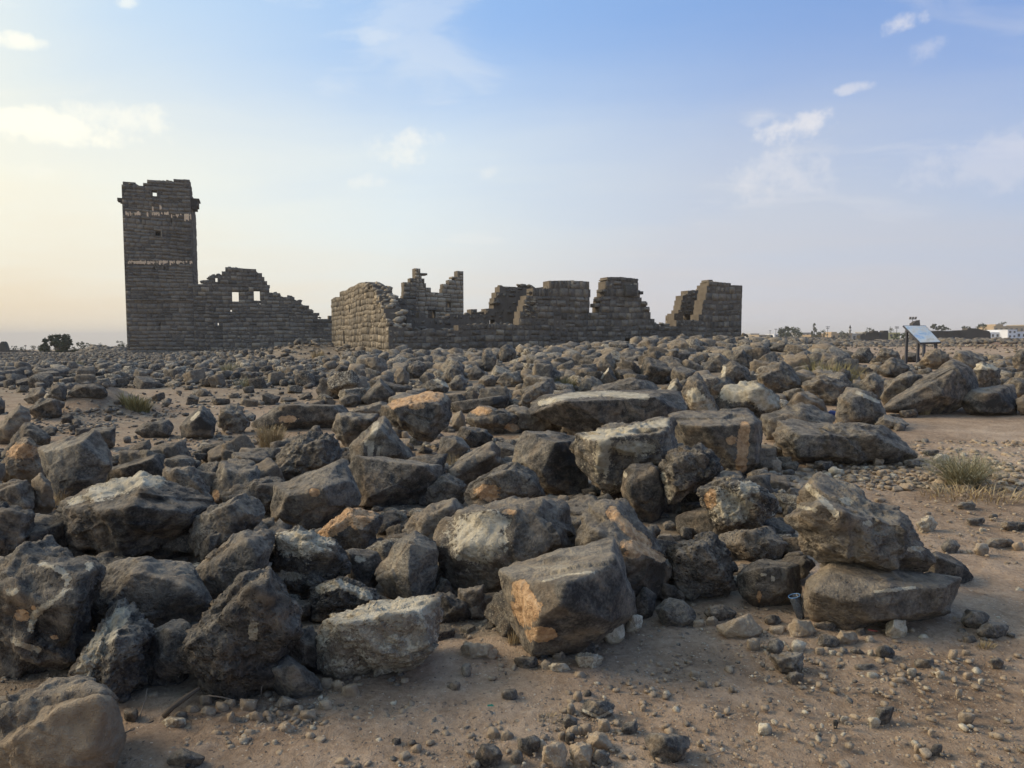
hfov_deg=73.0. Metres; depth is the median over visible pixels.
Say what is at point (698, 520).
rock
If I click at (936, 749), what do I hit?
stone
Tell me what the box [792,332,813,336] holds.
town house
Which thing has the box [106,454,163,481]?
rock
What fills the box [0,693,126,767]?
boulder
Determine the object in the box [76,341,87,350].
shrub
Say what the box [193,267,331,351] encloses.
curtain wall
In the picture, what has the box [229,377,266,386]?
grass tuft
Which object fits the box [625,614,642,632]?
stone
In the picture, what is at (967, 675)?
stone
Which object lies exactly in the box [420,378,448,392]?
rock
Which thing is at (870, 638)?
stone
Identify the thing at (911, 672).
stone
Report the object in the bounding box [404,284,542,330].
wall
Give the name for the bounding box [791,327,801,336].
tree
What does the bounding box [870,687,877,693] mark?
stone
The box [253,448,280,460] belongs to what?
rock
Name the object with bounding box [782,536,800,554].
rock
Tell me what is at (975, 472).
desert bush
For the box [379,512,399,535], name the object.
rock
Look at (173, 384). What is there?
rock
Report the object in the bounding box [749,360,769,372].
rock
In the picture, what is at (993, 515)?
stone
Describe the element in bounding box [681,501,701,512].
rock
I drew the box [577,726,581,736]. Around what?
stone
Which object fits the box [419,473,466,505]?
rock
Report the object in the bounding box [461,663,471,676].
stone
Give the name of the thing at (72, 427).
rock
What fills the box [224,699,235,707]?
stone
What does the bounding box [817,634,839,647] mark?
stone
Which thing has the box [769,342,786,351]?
rock
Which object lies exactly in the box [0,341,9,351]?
ruin block
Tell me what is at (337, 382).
rock
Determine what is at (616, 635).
stone
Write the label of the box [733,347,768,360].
rock
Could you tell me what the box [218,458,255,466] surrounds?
rock
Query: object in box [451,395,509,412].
rock
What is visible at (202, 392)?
rock
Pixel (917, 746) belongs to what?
stone
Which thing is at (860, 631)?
stone
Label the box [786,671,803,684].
stone
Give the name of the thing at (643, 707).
stone
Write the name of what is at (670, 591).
rock
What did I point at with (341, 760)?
stone
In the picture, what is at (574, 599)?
boulder
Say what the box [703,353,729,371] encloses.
rock
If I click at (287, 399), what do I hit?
rock
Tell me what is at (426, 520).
rock
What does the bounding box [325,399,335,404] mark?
rock
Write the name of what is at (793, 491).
stone
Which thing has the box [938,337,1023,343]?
stone heap
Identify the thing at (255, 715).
stone
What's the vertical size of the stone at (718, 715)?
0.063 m
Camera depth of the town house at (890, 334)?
259.32 m
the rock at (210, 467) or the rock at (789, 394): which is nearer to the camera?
the rock at (210, 467)
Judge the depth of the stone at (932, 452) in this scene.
8.65 m
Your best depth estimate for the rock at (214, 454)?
8.16 m
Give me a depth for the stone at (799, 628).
3.70 m
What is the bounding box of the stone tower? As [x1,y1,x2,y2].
[117,179,200,352]
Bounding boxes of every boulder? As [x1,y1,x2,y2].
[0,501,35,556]
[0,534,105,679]
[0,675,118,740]
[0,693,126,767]
[37,430,112,499]
[53,470,215,556]
[91,556,212,630]
[172,566,303,701]
[251,403,348,429]
[270,458,361,529]
[315,593,443,679]
[379,391,451,442]
[433,496,575,592]
[498,537,636,656]
[512,430,588,494]
[529,389,687,431]
[569,416,682,495]
[575,498,672,598]
[668,408,762,475]
[696,475,779,531]
[715,380,780,417]
[772,419,917,465]
[784,471,935,572]
[803,562,961,629]
[835,387,885,424]
[883,359,978,413]
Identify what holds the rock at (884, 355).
on the ground at (994, 583)
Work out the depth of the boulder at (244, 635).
2.99 m
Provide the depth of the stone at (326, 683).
3.17 m
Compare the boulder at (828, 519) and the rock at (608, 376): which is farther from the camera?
the rock at (608, 376)
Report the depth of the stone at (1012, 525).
5.72 m
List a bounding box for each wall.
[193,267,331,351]
[331,281,412,352]
[385,277,741,350]
[396,298,414,317]
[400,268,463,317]
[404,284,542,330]
[667,280,712,322]
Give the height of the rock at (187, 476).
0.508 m
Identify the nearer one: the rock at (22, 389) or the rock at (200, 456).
the rock at (200, 456)
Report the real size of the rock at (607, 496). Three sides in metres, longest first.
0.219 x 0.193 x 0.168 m
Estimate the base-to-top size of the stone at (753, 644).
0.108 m
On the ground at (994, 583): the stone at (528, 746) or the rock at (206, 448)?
the stone at (528, 746)
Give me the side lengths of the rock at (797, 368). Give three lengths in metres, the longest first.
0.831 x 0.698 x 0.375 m
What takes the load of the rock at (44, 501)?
on the ground at (994, 583)
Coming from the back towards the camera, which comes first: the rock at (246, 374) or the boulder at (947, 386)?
the rock at (246, 374)
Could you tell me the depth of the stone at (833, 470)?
7.60 m
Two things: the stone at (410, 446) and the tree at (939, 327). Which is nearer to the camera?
the stone at (410, 446)
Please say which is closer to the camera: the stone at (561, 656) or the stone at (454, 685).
the stone at (454, 685)
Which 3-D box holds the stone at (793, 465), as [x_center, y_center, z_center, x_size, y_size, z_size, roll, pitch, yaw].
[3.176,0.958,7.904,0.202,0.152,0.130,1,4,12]
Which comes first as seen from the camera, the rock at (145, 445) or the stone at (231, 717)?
the stone at (231, 717)
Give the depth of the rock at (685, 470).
5.62 m
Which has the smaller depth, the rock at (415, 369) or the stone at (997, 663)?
the stone at (997, 663)
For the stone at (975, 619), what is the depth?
3.80 m
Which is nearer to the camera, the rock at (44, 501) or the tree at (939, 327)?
the rock at (44, 501)
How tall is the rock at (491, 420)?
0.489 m
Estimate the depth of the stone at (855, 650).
3.50 m
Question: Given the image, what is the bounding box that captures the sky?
[0,0,1023,348]
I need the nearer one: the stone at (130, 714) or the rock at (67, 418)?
the stone at (130, 714)
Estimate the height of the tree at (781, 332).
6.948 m
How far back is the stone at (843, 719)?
2.92 m
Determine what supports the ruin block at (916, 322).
on the ground at (994, 583)
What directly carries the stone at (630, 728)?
on the ground at (994, 583)
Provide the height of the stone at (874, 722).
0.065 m
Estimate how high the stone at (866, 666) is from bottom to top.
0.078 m
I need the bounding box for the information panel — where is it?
[903,325,940,363]
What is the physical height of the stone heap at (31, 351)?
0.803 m
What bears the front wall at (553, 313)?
on the ground at (994, 583)
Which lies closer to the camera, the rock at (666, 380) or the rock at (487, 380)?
the rock at (666, 380)
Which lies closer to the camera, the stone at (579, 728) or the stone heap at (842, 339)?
the stone at (579, 728)
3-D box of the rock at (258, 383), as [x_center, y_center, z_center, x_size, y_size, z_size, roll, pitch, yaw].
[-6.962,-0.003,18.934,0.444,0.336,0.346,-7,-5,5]
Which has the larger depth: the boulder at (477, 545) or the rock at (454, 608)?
the boulder at (477, 545)
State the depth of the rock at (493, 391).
13.21 m
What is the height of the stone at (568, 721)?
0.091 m
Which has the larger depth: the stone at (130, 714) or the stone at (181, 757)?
the stone at (130, 714)
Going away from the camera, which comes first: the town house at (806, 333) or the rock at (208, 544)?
the rock at (208, 544)
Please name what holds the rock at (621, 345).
on the ground at (994, 583)
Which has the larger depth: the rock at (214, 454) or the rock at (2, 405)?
the rock at (2, 405)
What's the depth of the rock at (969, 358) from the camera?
18.81 m
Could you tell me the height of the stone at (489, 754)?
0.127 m
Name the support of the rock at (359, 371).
on the ground at (994, 583)
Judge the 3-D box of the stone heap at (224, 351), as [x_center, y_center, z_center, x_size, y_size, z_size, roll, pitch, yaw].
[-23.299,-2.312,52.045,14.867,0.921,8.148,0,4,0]
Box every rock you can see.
[0,370,14,375]
[0,397,4,414]
[0,405,30,443]
[0,479,34,509]
[1,422,50,456]
[1,437,44,483]
[3,379,15,387]
[5,374,26,382]
[16,378,28,386]
[16,386,28,392]
[24,386,46,403]
[26,515,68,547]
[28,372,53,387]
[28,398,64,419]
[31,473,54,513]
[38,370,60,376]
[42,427,55,435]
[43,382,67,400]
[59,377,74,383]
[61,413,73,423]
[68,383,107,398]
[68,424,79,431]
[68,547,83,556]
[68,598,154,702]
[75,374,95,382]
[75,427,90,436]
[75,555,124,564]
[76,366,95,375]
[76,631,94,654]
[90,426,115,448]
[98,378,111,385]
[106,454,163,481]
[112,454,119,460]
[115,377,129,386]
[118,450,140,464]
[129,439,151,449]
[133,370,147,376]
[133,376,157,388]
[134,419,173,437]
[139,449,165,463]
[141,545,181,559]
[145,618,191,685]
[150,441,191,457]
[151,392,164,401]
[162,466,214,500]
[162,533,193,553]
[163,369,181,377]
[163,457,195,467]
[165,381,180,386]
[179,406,215,437]
[183,368,205,383]
[186,394,198,404]
[188,493,265,556]
[195,389,212,396]
[195,452,207,459]
[195,528,274,599]
[196,461,219,471]
[197,469,213,489]
[199,378,210,386]
[199,529,220,560]
[202,441,225,461]
[207,444,235,461]
[208,373,225,387]
[212,460,260,503]
[213,398,229,404]
[217,405,249,433]
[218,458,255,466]
[221,434,255,451]
[221,449,233,460]
[221,476,284,514]
[231,450,270,463]
[240,371,256,378]
[245,399,257,406]
[248,378,266,388]
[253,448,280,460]
[254,457,284,480]
[262,393,280,404]
[262,517,274,528]
[268,371,284,384]
[269,524,351,592]
[272,654,322,698]
[275,430,342,480]
[278,436,296,442]
[280,397,296,401]
[287,385,302,392]
[288,587,310,599]
[288,625,321,673]
[294,372,315,386]
[297,600,310,616]
[299,392,312,399]
[301,599,308,621]
[308,576,381,623]
[310,400,324,403]
[315,375,322,385]
[316,376,333,396]
[316,394,332,400]
[317,507,383,549]
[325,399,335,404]
[327,370,359,395]
[332,411,378,446]
[335,364,348,371]
[338,387,366,403]
[338,393,360,406]
[340,452,349,461]
[345,548,381,587]
[349,416,413,462]
[349,455,442,507]
[351,350,366,357]
[352,401,386,415]
[353,368,365,376]
[358,356,387,372]
[361,378,395,404]
[365,368,380,375]
[366,538,400,560]
[370,379,407,392]
[374,531,438,599]
[378,523,391,534]
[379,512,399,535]
[385,533,407,538]
[386,524,403,536]
[388,393,415,402]
[390,509,406,520]
[394,366,409,384]
[402,498,464,539]
[407,360,425,378]
[407,453,447,473]
[408,498,415,504]
[419,372,434,383]
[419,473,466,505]
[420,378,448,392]
[433,577,456,595]
[435,563,444,585]
[435,591,469,623]
[437,436,469,461]
[438,623,454,641]
[440,357,464,371]
[441,361,463,382]
[447,441,501,485]
[448,394,465,401]
[449,374,467,390]
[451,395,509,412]
[451,410,465,430]
[456,426,492,446]
[458,584,485,619]
[460,623,474,633]
[462,390,478,399]
[464,462,545,505]
[466,405,522,433]
[467,365,483,379]
[478,375,495,386]
[478,386,510,407]
[480,350,496,371]
[484,590,515,636]
[484,592,495,609]
[485,621,494,629]
[491,365,511,374]
[494,374,501,383]
[496,441,514,458]
[497,370,521,386]
[498,344,515,361]
[501,456,512,464]
[504,439,515,444]
[508,406,561,431]
[513,363,523,371]
[518,378,553,407]
[522,374,555,389]
[526,355,542,363]
[532,363,552,377]
[554,357,574,362]
[554,381,574,390]
[557,360,574,369]
[563,424,592,435]
[566,494,597,515]
[569,375,583,386]
[570,514,581,533]
[572,353,593,365]
[573,364,596,371]
[575,371,602,379]
[579,375,602,391]
[591,377,657,389]
[593,352,615,371]
[597,493,613,499]
[600,367,616,383]
[609,340,628,349]
[610,350,621,367]
[614,368,634,379]
[619,350,641,360]
[620,360,639,373]
[620,462,666,522]
[623,373,648,379]
[635,587,656,618]
[638,351,665,365]
[639,357,671,383]
[647,345,667,353]
[655,598,695,626]
[656,539,677,558]
[658,443,723,504]
[660,583,684,600]
[661,356,682,368]
[661,369,671,383]
[663,484,687,512]
[665,350,689,360]
[665,531,738,601]
[667,338,689,350]
[667,378,682,391]
[671,366,695,380]
[675,508,713,537]
[681,372,719,410]
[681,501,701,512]
[682,359,702,370]
[686,490,699,502]
[690,354,703,362]
[701,374,718,400]
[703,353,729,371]
[711,376,734,395]
[713,518,724,535]
[718,526,788,561]
[720,361,751,383]
[728,349,751,368]
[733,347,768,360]
[736,559,801,607]
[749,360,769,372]
[750,374,756,380]
[754,448,776,468]
[754,517,795,533]
[756,361,800,392]
[758,352,777,361]
[760,402,835,439]
[760,473,790,491]
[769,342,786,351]
[772,492,796,511]
[777,457,791,465]
[780,555,815,578]
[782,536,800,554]
[783,344,806,354]
[783,388,801,400]
[784,353,811,369]
[786,391,828,412]
[793,365,809,371]
[796,371,815,388]
[801,374,849,405]
[811,372,853,387]
[815,370,833,377]
[821,352,840,362]
[824,357,858,374]
[826,345,850,358]
[851,347,873,362]
[857,373,883,399]
[858,366,872,373]
[876,347,900,364]
[877,357,909,376]
[880,371,922,404]
[902,352,920,361]
[919,348,949,368]
[925,551,973,583]
[953,350,985,368]
[961,384,1016,414]
[973,362,1000,387]
[1003,371,1023,397]
[1012,349,1023,371]
[1015,395,1023,414]
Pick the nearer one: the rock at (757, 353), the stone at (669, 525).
the stone at (669, 525)
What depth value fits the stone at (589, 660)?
3.34 m
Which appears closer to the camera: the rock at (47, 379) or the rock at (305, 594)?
the rock at (305, 594)
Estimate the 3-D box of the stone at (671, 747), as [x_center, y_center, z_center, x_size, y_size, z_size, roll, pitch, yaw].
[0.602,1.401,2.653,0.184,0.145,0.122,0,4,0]
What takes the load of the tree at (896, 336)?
on the ground at (994, 583)
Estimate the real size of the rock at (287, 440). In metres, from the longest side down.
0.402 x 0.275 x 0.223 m
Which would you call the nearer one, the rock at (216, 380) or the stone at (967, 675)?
the stone at (967, 675)
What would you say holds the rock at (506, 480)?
on the ground at (994, 583)
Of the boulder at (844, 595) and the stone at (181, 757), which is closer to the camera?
the stone at (181, 757)
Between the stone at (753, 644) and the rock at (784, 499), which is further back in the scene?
the rock at (784, 499)
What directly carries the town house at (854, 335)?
on the ground at (994, 583)
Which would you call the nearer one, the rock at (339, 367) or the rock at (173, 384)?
the rock at (173, 384)
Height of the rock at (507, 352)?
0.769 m
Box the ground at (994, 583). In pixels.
[0,339,1023,767]
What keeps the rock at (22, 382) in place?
on the ground at (994, 583)
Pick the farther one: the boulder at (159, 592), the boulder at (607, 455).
the boulder at (607, 455)
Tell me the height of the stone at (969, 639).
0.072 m
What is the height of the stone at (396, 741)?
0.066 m
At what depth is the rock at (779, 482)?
6.67 m
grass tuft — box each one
[115,391,156,412]
[221,362,241,370]
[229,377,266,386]
[308,350,324,358]
[553,376,577,386]
[790,358,824,370]
[800,361,864,380]
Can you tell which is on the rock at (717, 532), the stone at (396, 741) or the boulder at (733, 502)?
the boulder at (733, 502)
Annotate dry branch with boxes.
[161,687,199,718]
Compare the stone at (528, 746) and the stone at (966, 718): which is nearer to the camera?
the stone at (528, 746)
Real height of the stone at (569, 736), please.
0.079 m
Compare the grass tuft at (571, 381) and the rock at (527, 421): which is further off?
the grass tuft at (571, 381)
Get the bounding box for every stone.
[123,708,138,721]
[147,691,159,697]
[162,716,185,727]
[166,748,204,767]
[174,711,187,718]
[184,704,199,712]
[199,694,211,705]
[200,706,215,715]
[215,701,228,710]
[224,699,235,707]
[227,711,235,721]
[240,698,257,710]
[249,711,263,721]
[263,710,271,718]
[267,726,274,730]
[274,696,297,709]
[276,710,283,716]
[278,721,295,732]
[293,705,303,712]
[300,709,316,719]
[305,732,314,738]
[318,700,332,709]
[321,677,332,688]
[332,679,345,691]
[334,757,347,763]
[341,683,359,696]
[371,505,382,511]
[392,738,400,744]
[401,431,408,437]
[406,443,413,450]
[409,437,422,444]
[411,744,421,752]
[418,446,432,453]
[447,681,460,690]
[460,642,498,659]
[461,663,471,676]
[475,743,502,767]
[487,726,499,738]
[501,689,517,699]
[501,730,513,740]
[510,749,523,763]
[514,655,538,667]
[517,735,539,756]
[539,655,548,659]
[539,739,545,751]
[541,659,551,669]
[542,741,567,767]
[548,663,570,671]
[552,651,565,660]
[558,731,565,740]
[562,714,577,728]
[565,732,574,744]
[567,703,574,714]
[569,741,592,767]
[570,725,577,734]
[573,691,582,701]
[574,671,585,677]
[575,652,602,668]
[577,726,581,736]
[580,723,591,735]
[581,699,614,718]
[582,643,594,652]
[583,690,591,696]
[586,731,612,752]
[591,749,610,765]
[598,719,610,731]
[604,624,624,643]
[621,720,637,734]
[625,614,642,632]
[640,704,645,711]
[644,733,690,762]
[657,533,674,540]
[659,514,669,518]
[663,520,675,529]
[680,526,693,539]
[689,670,699,676]
[692,619,704,626]
[697,739,703,746]
[698,680,707,687]
[704,604,736,620]
[706,616,717,625]
[714,712,721,717]
[716,613,762,638]
[746,638,759,650]
[758,723,771,735]
[764,614,781,624]
[766,639,783,653]
[768,459,781,471]
[769,625,785,634]
[770,651,804,673]
[781,461,798,470]
[783,469,794,474]
[783,505,793,516]
[786,488,799,495]
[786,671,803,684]
[788,619,815,637]
[791,639,806,651]
[813,460,833,471]
[813,621,835,630]
[815,647,824,654]
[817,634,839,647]
[828,466,844,475]
[829,650,836,655]
[833,720,837,728]
[837,630,857,644]
[840,647,847,653]
[840,716,848,723]
[849,648,863,654]
[854,663,874,669]
[856,628,865,635]
[865,635,873,642]
[867,649,873,655]
[867,672,878,677]
[867,717,880,727]
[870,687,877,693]
[873,458,883,465]
[874,498,885,502]
[875,414,908,428]
[875,644,894,658]
[875,706,893,724]
[876,470,886,477]
[885,619,906,638]
[888,413,899,416]
[891,677,906,682]
[893,422,905,430]
[896,462,903,467]
[899,408,917,417]
[903,459,920,467]
[907,668,916,676]
[914,658,933,667]
[914,743,921,753]
[915,515,937,532]
[918,634,927,637]
[922,449,938,455]
[928,729,933,736]
[931,744,942,755]
[933,454,948,463]
[935,670,944,678]
[941,538,959,553]
[948,649,957,659]
[955,689,961,698]
[957,502,975,509]
[958,711,974,724]
[961,609,989,628]
[962,650,970,655]
[963,635,976,642]
[963,672,972,679]
[966,517,984,525]
[973,543,988,555]
[976,622,1008,638]
[978,678,984,684]
[986,538,1013,547]
[989,514,997,517]
[989,657,1003,668]
[999,521,1023,530]
[1012,542,1023,550]
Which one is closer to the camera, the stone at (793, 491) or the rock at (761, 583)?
the rock at (761, 583)
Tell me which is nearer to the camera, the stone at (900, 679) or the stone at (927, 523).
the stone at (900, 679)
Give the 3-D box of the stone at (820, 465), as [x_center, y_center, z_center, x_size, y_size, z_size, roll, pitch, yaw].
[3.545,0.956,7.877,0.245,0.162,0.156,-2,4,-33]
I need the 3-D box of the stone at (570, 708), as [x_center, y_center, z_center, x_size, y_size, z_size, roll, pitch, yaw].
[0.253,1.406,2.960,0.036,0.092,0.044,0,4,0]
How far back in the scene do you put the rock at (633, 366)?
16.66 m
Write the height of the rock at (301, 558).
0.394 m
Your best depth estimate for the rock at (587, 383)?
15.40 m
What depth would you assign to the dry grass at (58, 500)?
6.59 m
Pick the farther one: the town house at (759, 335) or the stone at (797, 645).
the town house at (759, 335)
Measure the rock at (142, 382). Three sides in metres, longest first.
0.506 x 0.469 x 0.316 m
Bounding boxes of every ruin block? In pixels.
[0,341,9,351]
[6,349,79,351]
[856,331,887,340]
[909,320,919,339]
[931,328,990,338]
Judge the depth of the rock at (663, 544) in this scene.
4.72 m
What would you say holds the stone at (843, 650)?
on the ground at (994, 583)
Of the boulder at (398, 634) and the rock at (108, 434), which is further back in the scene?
the rock at (108, 434)
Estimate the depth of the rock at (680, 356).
18.80 m
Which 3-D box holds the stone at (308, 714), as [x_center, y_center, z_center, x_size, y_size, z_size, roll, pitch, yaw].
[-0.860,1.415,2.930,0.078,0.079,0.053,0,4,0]
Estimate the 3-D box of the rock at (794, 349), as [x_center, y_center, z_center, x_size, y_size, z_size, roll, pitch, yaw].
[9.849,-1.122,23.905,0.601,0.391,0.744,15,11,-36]
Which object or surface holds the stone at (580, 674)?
on the ground at (994, 583)
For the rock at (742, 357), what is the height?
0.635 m
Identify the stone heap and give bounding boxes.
[2,351,65,352]
[76,344,126,353]
[127,347,278,355]
[760,336,866,345]
[858,339,921,346]
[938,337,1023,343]
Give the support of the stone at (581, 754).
on the ground at (994, 583)
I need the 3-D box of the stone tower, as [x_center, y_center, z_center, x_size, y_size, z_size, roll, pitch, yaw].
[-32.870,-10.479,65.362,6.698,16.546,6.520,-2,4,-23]
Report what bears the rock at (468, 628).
on the ground at (994, 583)
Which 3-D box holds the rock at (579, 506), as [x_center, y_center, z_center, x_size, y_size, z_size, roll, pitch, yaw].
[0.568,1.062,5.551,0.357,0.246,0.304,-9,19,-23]
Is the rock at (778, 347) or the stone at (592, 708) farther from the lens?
the rock at (778, 347)
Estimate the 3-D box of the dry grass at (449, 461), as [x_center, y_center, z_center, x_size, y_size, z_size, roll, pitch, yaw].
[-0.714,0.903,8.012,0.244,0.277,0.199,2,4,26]
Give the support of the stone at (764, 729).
on the ground at (994, 583)
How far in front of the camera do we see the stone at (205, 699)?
3.01 m
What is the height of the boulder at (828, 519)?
0.555 m
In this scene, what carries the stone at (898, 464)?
on the ground at (994, 583)
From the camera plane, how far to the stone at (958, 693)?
3.11 m
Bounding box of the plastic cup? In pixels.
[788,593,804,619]
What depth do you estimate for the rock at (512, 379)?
17.12 m
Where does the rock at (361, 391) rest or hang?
on the ground at (994, 583)
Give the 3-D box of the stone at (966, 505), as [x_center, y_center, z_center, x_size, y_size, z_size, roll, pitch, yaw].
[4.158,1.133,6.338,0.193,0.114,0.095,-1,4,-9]
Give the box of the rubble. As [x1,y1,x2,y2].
[0,334,1023,625]
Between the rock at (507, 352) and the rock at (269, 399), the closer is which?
the rock at (269, 399)
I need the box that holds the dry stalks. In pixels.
[909,478,1023,504]
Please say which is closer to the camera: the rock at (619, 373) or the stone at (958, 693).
the stone at (958, 693)
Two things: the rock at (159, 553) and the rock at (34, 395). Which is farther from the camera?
the rock at (34, 395)
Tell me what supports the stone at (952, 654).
on the ground at (994, 583)
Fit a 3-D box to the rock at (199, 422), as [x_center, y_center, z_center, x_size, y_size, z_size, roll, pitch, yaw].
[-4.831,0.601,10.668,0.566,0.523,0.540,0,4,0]
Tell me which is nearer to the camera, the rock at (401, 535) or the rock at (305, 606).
the rock at (305, 606)
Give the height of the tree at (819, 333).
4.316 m
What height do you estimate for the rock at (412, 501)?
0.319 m
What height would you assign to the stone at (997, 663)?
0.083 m
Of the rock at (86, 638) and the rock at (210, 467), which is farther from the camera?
the rock at (210, 467)
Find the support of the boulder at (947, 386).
on the ground at (994, 583)
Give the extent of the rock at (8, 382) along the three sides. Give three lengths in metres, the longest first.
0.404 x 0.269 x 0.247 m
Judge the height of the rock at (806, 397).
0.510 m
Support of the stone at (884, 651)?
on the ground at (994, 583)
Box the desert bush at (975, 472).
[911,445,1021,487]
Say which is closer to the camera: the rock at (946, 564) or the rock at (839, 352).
the rock at (946, 564)
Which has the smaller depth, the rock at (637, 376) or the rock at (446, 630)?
the rock at (446, 630)
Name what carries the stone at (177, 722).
on the ground at (994, 583)
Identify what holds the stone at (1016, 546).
on the ground at (994, 583)
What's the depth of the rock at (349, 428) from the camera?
9.60 m
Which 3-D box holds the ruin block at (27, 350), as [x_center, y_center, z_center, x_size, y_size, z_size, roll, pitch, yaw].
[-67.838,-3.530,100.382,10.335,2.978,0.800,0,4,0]
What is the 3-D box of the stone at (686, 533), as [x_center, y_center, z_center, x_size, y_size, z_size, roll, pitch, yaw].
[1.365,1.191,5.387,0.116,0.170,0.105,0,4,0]
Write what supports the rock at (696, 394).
on the ground at (994, 583)
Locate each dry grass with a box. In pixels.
[54,487,71,508]
[251,422,291,447]
[447,452,457,464]
[506,627,519,644]
[859,370,868,379]
[919,408,932,414]
[975,639,997,649]
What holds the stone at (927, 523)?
on the ground at (994, 583)
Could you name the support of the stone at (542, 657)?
on the ground at (994, 583)
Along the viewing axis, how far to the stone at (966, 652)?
3.52 m
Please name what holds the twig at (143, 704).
on the ground at (994, 583)
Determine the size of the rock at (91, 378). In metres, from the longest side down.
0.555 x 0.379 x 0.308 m
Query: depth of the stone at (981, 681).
3.23 m
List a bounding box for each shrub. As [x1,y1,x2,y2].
[67,343,77,351]
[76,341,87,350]
[116,341,126,346]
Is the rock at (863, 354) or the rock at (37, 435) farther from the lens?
the rock at (863, 354)
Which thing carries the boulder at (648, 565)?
on the ground at (994, 583)
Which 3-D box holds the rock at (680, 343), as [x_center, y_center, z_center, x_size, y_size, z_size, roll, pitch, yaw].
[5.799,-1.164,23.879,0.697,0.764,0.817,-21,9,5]
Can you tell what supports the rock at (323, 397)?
on the ground at (994, 583)
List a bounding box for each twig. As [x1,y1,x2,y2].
[139,690,146,717]
[208,695,235,705]
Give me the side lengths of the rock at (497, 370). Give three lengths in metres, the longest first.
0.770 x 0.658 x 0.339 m
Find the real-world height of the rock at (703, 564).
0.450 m
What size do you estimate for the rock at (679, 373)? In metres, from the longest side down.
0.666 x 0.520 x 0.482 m
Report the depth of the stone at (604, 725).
2.83 m
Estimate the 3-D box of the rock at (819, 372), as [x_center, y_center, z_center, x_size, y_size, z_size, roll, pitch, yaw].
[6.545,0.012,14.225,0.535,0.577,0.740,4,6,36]
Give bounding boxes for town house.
[749,335,767,336]
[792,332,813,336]
[821,332,851,338]
[852,333,859,338]
[888,332,900,338]
[979,324,1023,331]
[986,330,1016,337]
[990,332,998,337]
[1016,332,1023,337]
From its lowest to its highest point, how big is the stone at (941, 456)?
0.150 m
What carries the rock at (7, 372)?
on the ground at (994, 583)
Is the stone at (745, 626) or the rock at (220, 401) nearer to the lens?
the stone at (745, 626)
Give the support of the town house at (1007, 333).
on the ground at (994, 583)
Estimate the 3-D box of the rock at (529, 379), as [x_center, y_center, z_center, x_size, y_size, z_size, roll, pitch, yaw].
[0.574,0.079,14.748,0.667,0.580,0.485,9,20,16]
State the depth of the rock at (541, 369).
15.13 m
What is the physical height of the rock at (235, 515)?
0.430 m
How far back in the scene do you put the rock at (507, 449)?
8.25 m
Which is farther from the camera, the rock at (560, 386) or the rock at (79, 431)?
the rock at (560, 386)
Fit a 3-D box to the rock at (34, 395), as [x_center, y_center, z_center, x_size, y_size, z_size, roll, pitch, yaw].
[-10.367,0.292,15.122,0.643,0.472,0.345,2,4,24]
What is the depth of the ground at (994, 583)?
3.17 m
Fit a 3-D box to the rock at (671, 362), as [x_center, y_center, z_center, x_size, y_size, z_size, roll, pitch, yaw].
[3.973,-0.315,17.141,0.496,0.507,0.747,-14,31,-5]
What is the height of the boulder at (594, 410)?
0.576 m
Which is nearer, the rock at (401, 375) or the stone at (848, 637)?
the stone at (848, 637)
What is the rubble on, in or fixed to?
on the ground at (994, 583)
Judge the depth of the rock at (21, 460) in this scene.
7.44 m
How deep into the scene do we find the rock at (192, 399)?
14.92 m
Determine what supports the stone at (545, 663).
on the ground at (994, 583)
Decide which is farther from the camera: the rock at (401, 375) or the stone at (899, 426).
the rock at (401, 375)
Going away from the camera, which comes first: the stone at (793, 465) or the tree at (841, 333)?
the stone at (793, 465)
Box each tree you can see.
[38,334,72,351]
[777,326,797,337]
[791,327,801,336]
[811,323,816,336]
[816,330,827,336]
[839,331,848,338]
[890,334,904,339]
[930,324,946,330]
[975,323,986,329]
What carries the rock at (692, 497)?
on the ground at (994, 583)
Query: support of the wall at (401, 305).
on the ground at (994, 583)
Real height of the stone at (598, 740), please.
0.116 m
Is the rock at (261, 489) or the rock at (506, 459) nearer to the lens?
the rock at (261, 489)
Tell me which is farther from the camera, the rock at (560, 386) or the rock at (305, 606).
the rock at (560, 386)
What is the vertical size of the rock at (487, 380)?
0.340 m
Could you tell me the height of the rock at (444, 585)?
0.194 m
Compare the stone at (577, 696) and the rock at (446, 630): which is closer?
the stone at (577, 696)
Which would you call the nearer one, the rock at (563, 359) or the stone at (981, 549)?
the stone at (981, 549)
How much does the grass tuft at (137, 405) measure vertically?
0.472 m
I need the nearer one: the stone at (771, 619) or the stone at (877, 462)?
the stone at (771, 619)
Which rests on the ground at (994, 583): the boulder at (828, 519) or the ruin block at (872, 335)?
the ruin block at (872, 335)
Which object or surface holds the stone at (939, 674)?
on the ground at (994, 583)
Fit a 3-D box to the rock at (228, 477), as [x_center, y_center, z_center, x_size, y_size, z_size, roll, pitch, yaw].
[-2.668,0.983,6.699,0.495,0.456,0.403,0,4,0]
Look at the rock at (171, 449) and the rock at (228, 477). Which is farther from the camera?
the rock at (171, 449)
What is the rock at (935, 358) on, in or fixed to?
on the ground at (994, 583)
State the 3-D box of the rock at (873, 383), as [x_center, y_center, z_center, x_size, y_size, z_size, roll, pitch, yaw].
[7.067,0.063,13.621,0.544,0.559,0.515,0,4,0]
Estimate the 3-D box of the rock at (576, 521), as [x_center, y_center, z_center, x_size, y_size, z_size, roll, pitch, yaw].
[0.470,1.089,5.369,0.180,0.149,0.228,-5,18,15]
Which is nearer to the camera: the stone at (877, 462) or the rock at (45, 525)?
the rock at (45, 525)
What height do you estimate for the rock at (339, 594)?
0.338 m
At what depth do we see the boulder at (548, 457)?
6.81 m

